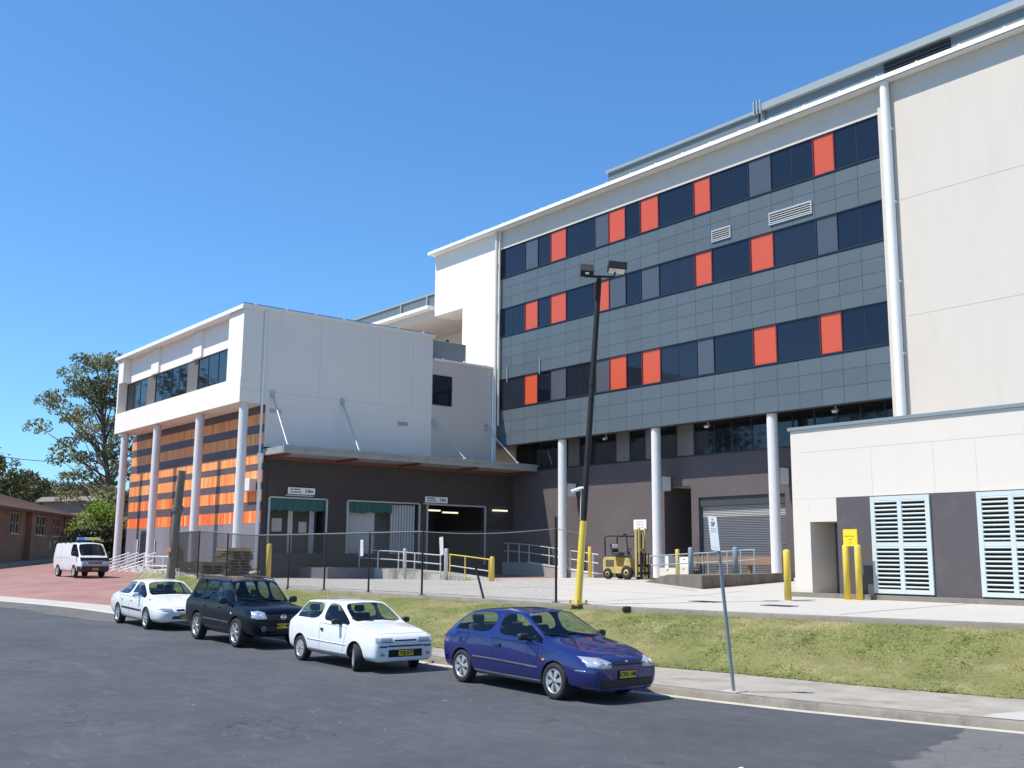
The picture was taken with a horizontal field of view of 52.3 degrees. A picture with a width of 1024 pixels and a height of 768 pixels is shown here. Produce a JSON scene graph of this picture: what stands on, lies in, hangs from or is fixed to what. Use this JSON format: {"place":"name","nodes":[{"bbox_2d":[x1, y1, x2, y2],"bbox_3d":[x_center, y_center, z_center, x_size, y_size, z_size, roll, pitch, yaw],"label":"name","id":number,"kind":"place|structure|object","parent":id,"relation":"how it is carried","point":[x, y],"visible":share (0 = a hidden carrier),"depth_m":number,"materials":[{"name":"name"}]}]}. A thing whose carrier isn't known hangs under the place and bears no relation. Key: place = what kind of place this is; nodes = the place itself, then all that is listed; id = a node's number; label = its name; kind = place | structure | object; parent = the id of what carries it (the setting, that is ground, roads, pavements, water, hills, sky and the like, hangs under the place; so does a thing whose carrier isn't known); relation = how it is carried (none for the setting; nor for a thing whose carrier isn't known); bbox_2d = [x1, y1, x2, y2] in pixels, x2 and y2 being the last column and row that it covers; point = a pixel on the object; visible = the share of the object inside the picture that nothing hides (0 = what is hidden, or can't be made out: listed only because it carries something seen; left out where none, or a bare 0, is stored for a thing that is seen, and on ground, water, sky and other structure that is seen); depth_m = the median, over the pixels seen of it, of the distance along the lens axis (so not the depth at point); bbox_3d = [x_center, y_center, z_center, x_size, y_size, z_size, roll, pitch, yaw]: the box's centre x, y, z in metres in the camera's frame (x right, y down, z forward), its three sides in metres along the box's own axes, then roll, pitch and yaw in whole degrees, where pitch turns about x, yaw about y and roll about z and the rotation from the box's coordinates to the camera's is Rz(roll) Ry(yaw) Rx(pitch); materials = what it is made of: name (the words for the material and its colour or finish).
{"place":"outdoors","nodes":[
{"label":"outdoors","id":0,"kind":"place"},
{"bbox_2d":[0,558,53,567],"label":"house path","id":1,"kind":"structure","parent":0,"point":[24,562],"depth_m":80.55,"materials":[{"name":"concrete"}]},
{"bbox_2d":[0,596,113,613],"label":"crossing strip","id":2,"kind":"object","parent":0,"point":[95,607],"visible":0.56,"depth_m":42.51,"materials":[{"name":"concrete"}]},
{"bbox_2d":[36,495,127,528],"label":"house","id":3,"kind":"structure","parent":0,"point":[73,508],"depth_m":106.73,"materials":[{"name":"grey"}]},
{"bbox_2d":[0,601,190,627],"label":"road apron","id":4,"kind":"object","parent":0,"point":[78,613],"visible":0.79,"depth_m":37.80,"materials":[{"name":"concrete"}]},
{"bbox_2d":[156,568,255,576],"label":"raised paving","id":5,"kind":"structure","parent":0,"point":[219,574],"depth_m":52.23,"materials":[{"name":"concrete"}]},
{"bbox_2d":[223,571,249,573],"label":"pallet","id":6,"kind":"object","parent":5,"relation":"on","point":[236,572],"visible":0.37,"depth_m":50.82,"materials":[{"name":"wood"}]},
{"bbox_2d":[225,568,250,570],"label":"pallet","id":7,"kind":"object","parent":6,"relation":"on","point":[238,569],"visible":0.45,"depth_m":50.85,"materials":[{"name":"wood"}]},
{"bbox_2d":[224,565,250,567],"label":"pallet","id":8,"kind":"object","parent":7,"relation":"on","point":[239,566],"visible":0.38,"depth_m":51.02,"materials":[{"name":"wood"}]},
{"bbox_2d":[220,562,249,564],"bbox_3d":[-13.606,8.824,51.160,1.160,0.137,1.168,7,-12,-35],"label":"pallet","id":9,"kind":"object","parent":8,"relation":"on","point":[237,563],"visible":0.3,"depth_m":51.01,"materials":[{"name":"wood"}]},
{"bbox_2d":[222,560,250,562],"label":"pallet","id":10,"kind":"object","parent":9,"relation":"on","point":[231,561],"visible":0.39,"depth_m":50.88,"materials":[{"name":"wood"}]},
{"bbox_2d":[221,557,253,559],"bbox_3d":[-13.501,8.554,51.225,1.160,0.137,1.168,10,-13,-43],"label":"pallet","id":11,"kind":"object","parent":10,"relation":"on","point":[239,558],"visible":0.4,"depth_m":51.00,"materials":[{"name":"wood"}]},
{"bbox_2d":[221,554,252,556],"bbox_3d":[-13.514,8.422,51.277,1.160,0.137,1.168,8,-12,-39],"label":"pallet","id":12,"kind":"object","parent":11,"relation":"on","point":[237,555],"visible":0.51,"depth_m":51.09,"materials":[{"name":"wood"}]},
{"bbox_2d":[219,551,251,553],"bbox_3d":[-13.573,8.281,51.281,1.160,0.137,1.168,9,-13,-41],"label":"pallet","id":13,"kind":"object","parent":12,"relation":"on","point":[230,552],"visible":0.56,"depth_m":51.02,"materials":[{"name":"wood"}]},
{"bbox_2d":[220,548,250,550],"bbox_3d":[-13.570,8.133,51.238,1.160,0.137,1.168,7,-11,-34],"label":"pallet","id":14,"kind":"object","parent":13,"relation":"on","point":[222,549],"visible":0.62,"depth_m":51.02,"materials":[{"name":"wood"}]},
{"bbox_2d":[0,562,557,605],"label":"brick paving","id":15,"kind":"structure","parent":0,"point":[43,581],"depth_m":53.43,"materials":[{"name":"red brick"}]},
{"bbox_2d":[53,537,110,576],"bbox_3d":[-24.457,9.846,59.279,2.100,2.200,4.512,9,-13,-41],"label":"ambulance","id":16,"kind":"object","parent":15,"relation":"on","point":[84,558],"visible":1,"depth_m":58.59,"materials":[{"name":"white paint"}]},
{"bbox_2d":[118,566,166,572],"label":"entry steps","id":17,"kind":"structure","parent":15,"relation":"on","point":[137,569],"depth_m":67.06,"materials":[{"name":"concrete"}]},
{"bbox_2d":[109,553,138,568],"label":"stair rail","id":18,"kind":"object","parent":17,"relation":"on","point":[124,557],"visible":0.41,"depth_m":68.89,"materials":[{"name":"metal"}]},
{"bbox_2d":[108,553,144,570],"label":"stair rail","id":19,"kind":"object","parent":17,"relation":"on","point":[125,560],"visible":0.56,"depth_m":67.66,"materials":[{"name":"metal"}]},
{"bbox_2d":[117,553,156,571],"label":"stair rail","id":20,"kind":"object","parent":17,"relation":"on","point":[134,560],"visible":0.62,"depth_m":66.42,"materials":[{"name":"metal"}]},
{"bbox_2d":[142,556,167,568],"bbox_3d":[-21.650,11.210,63.761,0.095,1.395,5.100,8,-12,-38],"label":"handrail","id":21,"kind":"object","parent":17,"relation":"on","point":[153,565],"visible":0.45,"depth_m":64.30,"materials":[{"name":"metal"}]},
{"bbox_2d":[143,568,222,578],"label":"kerb wall","id":22,"kind":"structure","parent":15,"relation":"on","point":[154,571],"depth_m":50.89,"materials":[{"name":"concrete"}]},
{"bbox_2d":[265,544,271,578],"bbox_3d":[-13.034,9.576,55.896,0.280,2.035,0.280,8,-12,-38],"label":"bollard","id":23,"kind":"object","parent":15,"relation":"on","point":[269,560],"visible":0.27,"depth_m":55.80,"materials":[{"name":"metal"}]},
{"bbox_2d":[0,0,1012,499],"label":"sky","id":24,"kind":"structure","parent":0,"point":[167,167],"materials":[{"name":"blue"}]},
{"bbox_2d":[0,607,1023,767],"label":"road","id":25,"kind":"structure","parent":0,"point":[79,693],"depth_m":15.66,"materials":[{"name":"grey asphalt"}]},
{"bbox_2d":[111,578,192,628],"bbox_3d":[-11.120,6.884,32.983,2.210,1.445,4.926,7,-11,-36],"label":"parked car","id":26,"kind":"object","parent":25,"relation":"on","point":[149,607],"visible":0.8,"depth_m":31.95,"materials":[{"name":"white paint"}]},
{"bbox_2d":[185,575,307,646],"bbox_3d":[-7.081,6.013,27.881,2.180,1.710,4.546,8,-11,-37],"label":"parked car","id":27,"kind":"object","parent":25,"relation":"on","point":[238,610],"visible":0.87,"depth_m":27.24,"materials":[{"name":"black paint"}]},
{"bbox_2d":[289,581,432,670],"bbox_3d":[-3.381,5.311,23.167,1.960,1.751,3.830,8,-11,-38],"label":"parked car","id":28,"kind":"object","parent":25,"relation":"on","point":[357,637],"visible":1,"depth_m":22.30,"materials":[{"name":"white paint"}]},
{"bbox_2d":[444,607,654,698],"bbox_3d":[0.614,4.970,19.662,2.121,1.462,4.486,8,-11,-38],"label":"parked car","id":29,"kind":"object","parent":25,"relation":"on","point":[558,661],"visible":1,"depth_m":18.74,"materials":[{"name":"blue paint"}]},
{"bbox_2d":[171,622,1023,733],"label":"gutter","id":30,"kind":"object","parent":25,"relation":"on","point":[887,719],"visible":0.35,"depth_m":17.18,"materials":[{"name":"concrete"}]},
{"bbox_2d":[135,573,1023,698],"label":"grass bank","id":31,"kind":"structure","parent":0,"point":[896,673],"depth_m":21.47,"materials":[{"name":"green plant"}]},
{"bbox_2d":[165,470,185,589],"bbox_3d":[-11.709,5.581,35.998,0.452,5.180,1.248,7,-11,-33],"label":"utility pole","id":32,"kind":"object","parent":31,"relation":"on","point":[172,548],"visible":0.81,"depth_m":35.93,"materials":[{"name":"brown"}]},
{"bbox_2d":[175,527,578,602],"bbox_3d":[-7.424,6.610,39.571,1.060,2.450,30.266,8,-12,-38],"label":"fence","id":33,"kind":"object","parent":31,"relation":"on","point":[227,561],"visible":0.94,"depth_m":36.80,"materials":[{"name":"grey metal"}]},
{"bbox_2d":[360,540,363,555],"bbox_3d":[-5.217,5.696,36.256,0.012,0.570,0.229,8,-12,-38],"label":"fence plate","id":34,"kind":"object","parent":33,"relation":"attached to","point":[361,547],"visible":1,"depth_m":36.24,"materials":[{"name":"grey"}]},
{"bbox_2d":[439,537,443,554],"bbox_3d":[-2.207,5.077,32.698,0.012,0.578,0.257,8,-12,-38],"label":"fence plate","id":35,"kind":"object","parent":33,"relation":"attached to","point":[441,546],"visible":1,"depth_m":32.69,"materials":[{"name":"grey"}]},
{"bbox_2d":[622,606,630,612],"bbox_3d":[2.853,5.638,26.074,0.200,0.160,0.160,8,-12,-38],"label":"drain outlet","id":36,"kind":"object","parent":31,"relation":"on","point":[625,609],"visible":0.99,"depth_m":26.02,"materials":[{"name":"grey plastic"}]},
{"bbox_2d":[272,639,1018,733],"bbox_3d":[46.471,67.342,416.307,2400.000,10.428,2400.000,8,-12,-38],"label":"ground","id":37,"kind":"structure","parent":0,"point":[777,709],"depth_m":18.83,"materials":[{"name":"asphalt"}]},
{"bbox_2d":[0,447,39,500],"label":"leafy tree","id":38,"kind":"object","parent":37,"relation":"on","point":[23,492],"visible":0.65,"depth_m":114.17,"materials":[{"name":"green plant"}]},
{"bbox_2d":[0,470,44,504],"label":"leafy tree","id":39,"kind":"object","parent":37,"relation":"on","point":[35,495],"visible":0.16,"depth_m":119.06,"materials":[{"name":"green plant"}]},
{"bbox_2d":[20,475,56,503],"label":"leafy tree","id":40,"kind":"object","parent":37,"relation":"on","point":[45,485],"visible":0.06,"depth_m":151.58,"materials":[{"name":"green plant"}]},
{"bbox_2d":[0,494,86,561],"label":"brick house","id":41,"kind":"structure","parent":37,"relation":"on","point":[30,530],"depth_m":86.48,"materials":[{"name":"brown brick"}]},
{"bbox_2d":[10,512,19,534],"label":"window","id":42,"kind":"structure","parent":41,"relation":"in","point":[14,527],"depth_m":83.74,"materials":[{"name":"beige"}]},
{"bbox_2d":[35,516,45,536],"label":"window","id":43,"kind":"structure","parent":41,"relation":"in","point":[40,528],"depth_m":90.75,"materials":[{"name":"beige"}]},
{"bbox_2d":[52,518,59,536],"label":"window","id":44,"kind":"structure","parent":41,"relation":"in","point":[56,522],"depth_m":95.42,"materials":[{"name":"beige"}]},
{"bbox_2d":[48,481,75,496],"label":"leafy tree","id":45,"kind":"object","parent":37,"relation":"on","point":[52,493],"visible":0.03,"depth_m":150.85,"materials":[{"name":"green plant"}]},
{"bbox_2d":[54,523,93,545],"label":"shrub","id":46,"kind":"object","parent":37,"relation":"on","point":[76,533],"visible":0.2,"depth_m":80.75,"materials":[{"name":"green plant"}]},
{"bbox_2d":[21,350,134,527],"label":"gum tree","id":47,"kind":"object","parent":37,"relation":"on","point":[101,399],"visible":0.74,"depth_m":98.15,"materials":[{"name":"green plant"}]},
{"bbox_2d":[71,482,97,495],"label":"leafy tree","id":48,"kind":"object","parent":37,"relation":"on","point":[83,488],"visible":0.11,"depth_m":140.43,"materials":[{"name":"green plant"}]},
{"bbox_2d":[67,526,109,564],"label":"shrub","id":49,"kind":"object","parent":37,"relation":"on","point":[93,534],"visible":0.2,"depth_m":80.72,"materials":[{"name":"green plant"}]},
{"bbox_2d":[64,492,126,536],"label":"shrub","id":50,"kind":"object","parent":37,"relation":"on","point":[101,517],"visible":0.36,"depth_m":84.12,"materials":[{"name":"green plant"}]},
{"bbox_2d":[92,524,123,563],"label":"shrub","id":51,"kind":"object","parent":37,"relation":"on","point":[101,531],"visible":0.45,"depth_m":80.58,"materials":[{"name":"green plant"}]},
{"bbox_2d":[100,524,125,563],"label":"shrub","id":52,"kind":"object","parent":37,"relation":"on","point":[123,540],"visible":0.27,"depth_m":80.55,"materials":[{"name":"green plant"}]},
{"bbox_2d":[112,302,537,577],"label":"loading wing","id":53,"kind":"structure","parent":37,"relation":"on","point":[245,415],"depth_m":63.62,"materials":[{"name":"white paint"}]},
{"bbox_2d":[126,378,147,410],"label":"window frame","id":54,"kind":"structure","parent":53,"relation":"in","point":[136,391],"depth_m":73.23,"materials":[{"name":"black"}]},
{"bbox_2d":[138,530,146,565],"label":"louvre door","id":55,"kind":"structure","parent":53,"relation":"in","point":[143,534],"depth_m":71.61,"materials":[{"name":"grey"}]},
{"bbox_2d":[155,363,187,401],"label":"window frame","id":56,"kind":"structure","parent":53,"relation":"in","point":[170,383],"depth_m":68.20,"materials":[{"name":"black"}]},
{"bbox_2d":[197,349,227,389],"bbox_3d":[-18.029,-0.751,63.000,0.060,2.190,4.610,8,-12,-38],"label":"window frame","id":57,"kind":"structure","parent":53,"relation":"in","point":[212,370],"depth_m":63.10,"materials":[{"name":"black"}]},
{"bbox_2d":[271,518,281,531],"bbox_3d":[-13.443,8.039,59.545,0.620,0.750,0.015,8,-12,-38],"label":"notice","id":58,"kind":"object","parent":53,"relation":"attached to","point":[276,524],"visible":1,"depth_m":59.54,"materials":[{"name":"grey paper"}]},
{"bbox_2d":[269,509,316,552],"bbox_3d":[-12.824,8.417,60.016,3.450,2.580,0.200,8,-12,-38],"label":"inner door","id":59,"kind":"structure","parent":53,"relation":"in","point":[290,519],"depth_m":60.18,"materials":[{"name":"grey metal"}]},
{"bbox_2d":[285,487,314,496],"bbox_3d":[-12.082,6.167,59.557,1.850,0.480,0.070,8,-12,-38],"label":"clearance sign","id":60,"kind":"object","parent":53,"relation":"attached to","point":[306,492],"visible":1,"depth_m":59.59,"materials":[{"name":"white metal"}]},
{"bbox_2d":[298,522,306,532],"bbox_3d":[-12.164,8.317,60.538,0.500,0.620,0.015,8,-12,-38],"label":"notice","id":61,"kind":"object","parent":53,"relation":"attached to","point":[302,527],"visible":1,"depth_m":60.52,"materials":[{"name":"grey paper"}]},
{"bbox_2d":[423,496,447,504],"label":"clearance sign","id":62,"kind":"object","parent":53,"relation":"attached to","point":[431,500],"visible":1,"depth_m":65.32,"materials":[{"name":"white"}]},
{"bbox_2d":[432,375,451,406],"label":"window frame","id":63,"kind":"structure","parent":53,"relation":"in","point":[441,385],"depth_m":66.71,"materials":[{"name":"black glass"}]},
{"bbox_2d":[433,340,465,361],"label":"roof plant box","id":64,"kind":"object","parent":53,"relation":"on","point":[447,350],"visible":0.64,"depth_m":68.09,"materials":[{"name":"grey"}]},
{"bbox_2d":[352,0,1023,577],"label":"building","id":65,"kind":"structure","parent":37,"relation":"on","point":[842,246],"depth_m":53.96,"materials":[{"name":"white paint"}]},
{"bbox_2d":[555,516,557,562],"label":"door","id":66,"kind":"structure","parent":65,"relation":"in","point":[556,518],"depth_m":65.52,"materials":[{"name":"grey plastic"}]},
{"bbox_2d":[634,519,646,529],"bbox_3d":[7.368,8.093,59.975,0.052,0.580,1.000,8,-12,-38],"label":"sign","id":67,"kind":"object","parent":65,"relation":"attached to","point":[641,524],"depth_m":59.90,"materials":[{"name":"white"}]},
{"bbox_2d":[702,503,785,517],"bbox_3d":[12.150,6.639,54.679,0.070,0.592,5.600,8,-12,-38],"label":"roller door top","id":68,"kind":"structure","parent":65,"relation":"in","point":[783,510],"depth_m":54.89,"materials":[{"name":"grey metal"}]},
{"bbox_2d":[702,504,786,573],"bbox_3d":[12.156,7.953,54.474,0.098,4.227,5.700,8,-12,-38],"label":"roller door","id":69,"kind":"structure","parent":65,"relation":"in","point":[742,532],"depth_m":54.48,"materials":[{"name":"metal"}]},
{"bbox_2d":[269,578,1023,622],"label":"forecourt","id":70,"kind":"structure","parent":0,"point":[755,598],"depth_m":30.89,"materials":[{"name":"concrete"}]},
{"bbox_2d":[299,567,500,580],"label":"access ramp","id":71,"kind":"structure","parent":70,"relation":"on","point":[305,569],"depth_m":56.87,"materials":[{"name":"concrete"}]},
{"bbox_2d":[358,550,441,576],"bbox_3d":[-6.172,9.644,56.413,0.063,1.416,8.233,8,-12,-38],"label":"handrail","id":72,"kind":"object","parent":71,"relation":"on","point":[402,560],"visible":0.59,"depth_m":56.27,"materials":[{"name":"metal"}]},
{"bbox_2d":[402,549,406,575],"bbox_3d":[-5.748,9.538,55.846,0.200,1.455,0.200,8,-12,-38],"label":"bollard","id":73,"kind":"object","parent":71,"relation":"on","point":[404,561],"visible":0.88,"depth_m":55.77,"materials":[{"name":"metal"}]},
{"bbox_2d":[444,548,447,576],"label":"bollard","id":74,"kind":"object","parent":71,"relation":"on","point":[446,560],"visible":0.81,"depth_m":52.80,"materials":[{"name":"metal"}]},
{"bbox_2d":[449,554,489,580],"bbox_3d":[-2.100,9.092,51.352,0.063,1.443,3.404,8,-12,-38],"label":"handrail","id":75,"kind":"object","parent":71,"relation":"on","point":[465,565],"visible":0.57,"depth_m":51.57,"materials":[{"name":"metal"}]},
{"bbox_2d":[490,556,494,580],"bbox_3d":[-0.951,8.951,49.905,0.220,1.398,0.220,8,-12,-38],"label":"bollard","id":76,"kind":"object","parent":70,"relation":"on","point":[492,569],"visible":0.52,"depth_m":49.83,"materials":[{"name":"metal"}]},
{"bbox_2d":[502,561,604,577],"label":"access ramp","id":77,"kind":"structure","parent":70,"relation":"on","point":[571,572],"depth_m":65.30,"materials":[{"name":"concrete"}]},
{"bbox_2d":[503,542,598,571],"bbox_3d":[2.250,10.762,64.608,0.063,1.947,9.004,8,-12,-38],"label":"handrail","id":78,"kind":"object","parent":77,"relation":"on","point":[593,562],"visible":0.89,"depth_m":64.65,"materials":[{"name":"metal"}]},
{"bbox_2d":[588,547,591,576],"bbox_3d":[4.316,9.846,57.736,0.200,1.675,0.200,8,-12,-38],"label":"bollard","id":79,"kind":"object","parent":70,"relation":"on","point":[589,561],"visible":1,"depth_m":57.66,"materials":[{"name":"metal"}]},
{"bbox_2d":[567,260,627,606],"bbox_3d":[2.329,1.252,28.390,1.674,9.419,0.588,1,-9,-2],"label":"lamp post","id":80,"kind":"object","parent":70,"relation":"on","point":[614,267],"visible":1,"depth_m":28.33,"materials":[{"name":"black metal"}]},
{"bbox_2d":[603,528,654,579],"bbox_3d":[6.037,8.436,51.800,1.140,2.497,3.250,9,-13,-42],"label":"forklift","id":81,"kind":"object","parent":70,"relation":"on","point":[627,567],"visible":0.99,"depth_m":51.57,"materials":[{"name":"yellow paint"}]},
{"bbox_2d":[659,568,675,575],"bbox_3d":[8.528,10.070,55.927,0.606,0.428,1.100,10,-13,-44],"label":"box","id":82,"kind":"object","parent":70,"relation":"on","point":[664,571],"visible":0.72,"depth_m":55.77,"materials":[{"name":"grey plastic"}]},
{"bbox_2d":[663,556,675,567],"bbox_3d":[8.451,9.959,57.181,0.706,1.058,0.900,9,-13,-41],"label":"box","id":83,"kind":"object","parent":70,"relation":"on","point":[668,559],"visible":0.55,"depth_m":56.82,"materials":[{"name":"grey plastic"}]},
{"bbox_2d":[675,549,679,573],"bbox_3d":[8.644,9.388,54.444,0.220,1.528,0.220,8,-12,-38],"label":"bollard","id":84,"kind":"object","parent":70,"relation":"on","point":[677,551],"visible":0.59,"depth_m":54.40,"materials":[{"name":"metal"}]},
{"bbox_2d":[680,567,696,573],"bbox_3d":[9.294,9.906,55.148,0.606,0.508,0.750,7,-11,-32],"label":"box","id":85,"kind":"object","parent":70,"relation":"on","point":[683,570],"visible":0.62,"depth_m":54.96,"materials":[{"name":"grey plastic"}]},
{"bbox_2d":[680,557,695,566],"bbox_3d":[9.298,9.418,55.230,0.556,0.488,0.700,8,-12,-38],"label":"box","id":86,"kind":"object","parent":85,"relation":"on","point":[683,559],"visible":0.65,"depth_m":55.06,"materials":[{"name":"grey plastic"}]},
{"bbox_2d":[646,573,793,588],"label":"ramp island","id":87,"kind":"structure","parent":70,"relation":"on","point":[702,581],"depth_m":40.81,"materials":[{"name":"grey concrete"}]},
{"bbox_2d":[688,547,693,573],"bbox_3d":[8.572,8.515,49.982,0.250,1.381,0.250,8,-12,-38],"label":"bollard","id":88,"kind":"object","parent":87,"relation":"on","point":[690,562],"visible":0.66,"depth_m":49.90,"materials":[{"name":"metal"}]},
{"bbox_2d":[647,549,755,573],"bbox_3d":[9.002,8.675,50.091,0.303,1.470,7.769,6,-11,-31],"label":"handrail","id":89,"kind":"object","parent":87,"relation":"on","point":[727,561],"visible":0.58,"depth_m":49.74,"materials":[{"name":"grey metal"}]},
{"bbox_2d":[732,547,738,573],"bbox_3d":[10.105,8.055,47.147,0.250,1.381,0.250,8,-12,-38],"label":"bollard","id":90,"kind":"object","parent":87,"relation":"on","point":[735,560],"visible":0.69,"depth_m":47.06,"materials":[{"name":"metal"}]},
{"bbox_2d":[680,556,783,573],"bbox_3d":[11.267,9.444,53.709,0.300,1.120,7.000,8,-12,-38],"label":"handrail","id":91,"kind":"object","parent":70,"relation":"on","point":[763,561],"visible":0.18,"depth_m":52.98,"materials":[{"name":"grey metal"}]},
{"bbox_2d":[783,549,791,599],"bbox_3d":[7.838,5.501,29.688,0.200,1.575,0.200,8,-12,-38],"label":"bollard","id":92,"kind":"object","parent":70,"relation":"on","point":[787,575],"visible":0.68,"depth_m":29.62,"materials":[{"name":"yellow metal"}]},
{"bbox_2d":[841,529,863,600],"bbox_3d":[9.701,5.220,29.732,0.380,2.140,0.770,8,-12,-38],"label":"bollard sign","id":93,"kind":"object","parent":70,"relation":"on","point":[850,537],"visible":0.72,"depth_m":29.71,"materials":[{"name":"yellow metal"}]},
{"bbox_2d":[787,402,1023,605],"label":"service building","id":94,"kind":"structure","parent":70,"relation":"on","point":[929,507],"depth_m":28.97,"materials":[{"name":"beige paint"}]},
{"bbox_2d":[825,522,839,592],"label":"recessed door","id":95,"kind":"structure","parent":94,"relation":"in","point":[836,533],"depth_m":32.18,"materials":[{"name":"grey"}]},
{"bbox_2d":[280,587,1023,629],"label":"forecourt edge","id":96,"kind":"object","parent":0,"point":[973,624],"visible":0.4,"depth_m":24.41,"materials":[{"name":"grey concrete"}]},
{"bbox_2d":[432,647,1023,720],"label":"footpath","id":97,"kind":"structure","parent":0,"point":[903,699],"depth_m":18.41,"materials":[{"name":"concrete"}]},
{"bbox_2d":[179,622,1023,731],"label":"kerb","id":98,"kind":"structure","parent":97,"relation":"on","point":[962,720],"depth_m":17.01,"materials":[{"name":"concrete"}]},
{"bbox_2d":[708,517,747,692],"bbox_3d":[3.765,3.959,18.539,0.380,3.161,0.909,-9,-13,44],"label":"parking sign","id":99,"kind":"object","parent":97,"relation":"on","point":[714,533],"visible":0.98,"depth_m":18.43,"materials":[{"name":"grey metal"}]},
{"bbox_2d":[982,711,1023,719],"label":"footpath slab","id":100,"kind":"structure","parent":97,"relation":"on","point":[1019,715],"depth_m":15.92,"materials":[{"name":"concrete"}]},
{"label":"pallet","id":101,"kind":"object","parent":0,"visible":0},
{"bbox_2d":[194,568,224,571],"bbox_3d":[-14.458,8.849,49.663,1.160,0.137,1.168,9,-12,-40],"label":"pallet","id":102,"kind":"object","parent":101,"relation":"on","point":[200,569],"visible":0.36,"depth_m":49.24,"materials":[{"name":"wood"}]},
{"bbox_2d":[192,565,224,568],"bbox_3d":[-14.471,8.717,49.714,1.160,0.137,1.168,8,-12,-38],"label":"pallet","id":103,"kind":"object","parent":102,"relation":"on","point":[201,566],"visible":0.41,"depth_m":49.40,"materials":[{"name":"wood"}]},
{"bbox_2d":[194,562,225,565],"bbox_3d":[-14.391,8.579,49.725,1.160,0.137,1.168,8,-12,-36],"label":"pallet","id":104,"kind":"object","parent":103,"relation":"on","point":[202,563],"visible":0.59,"depth_m":49.41,"materials":[{"name":"wood"}]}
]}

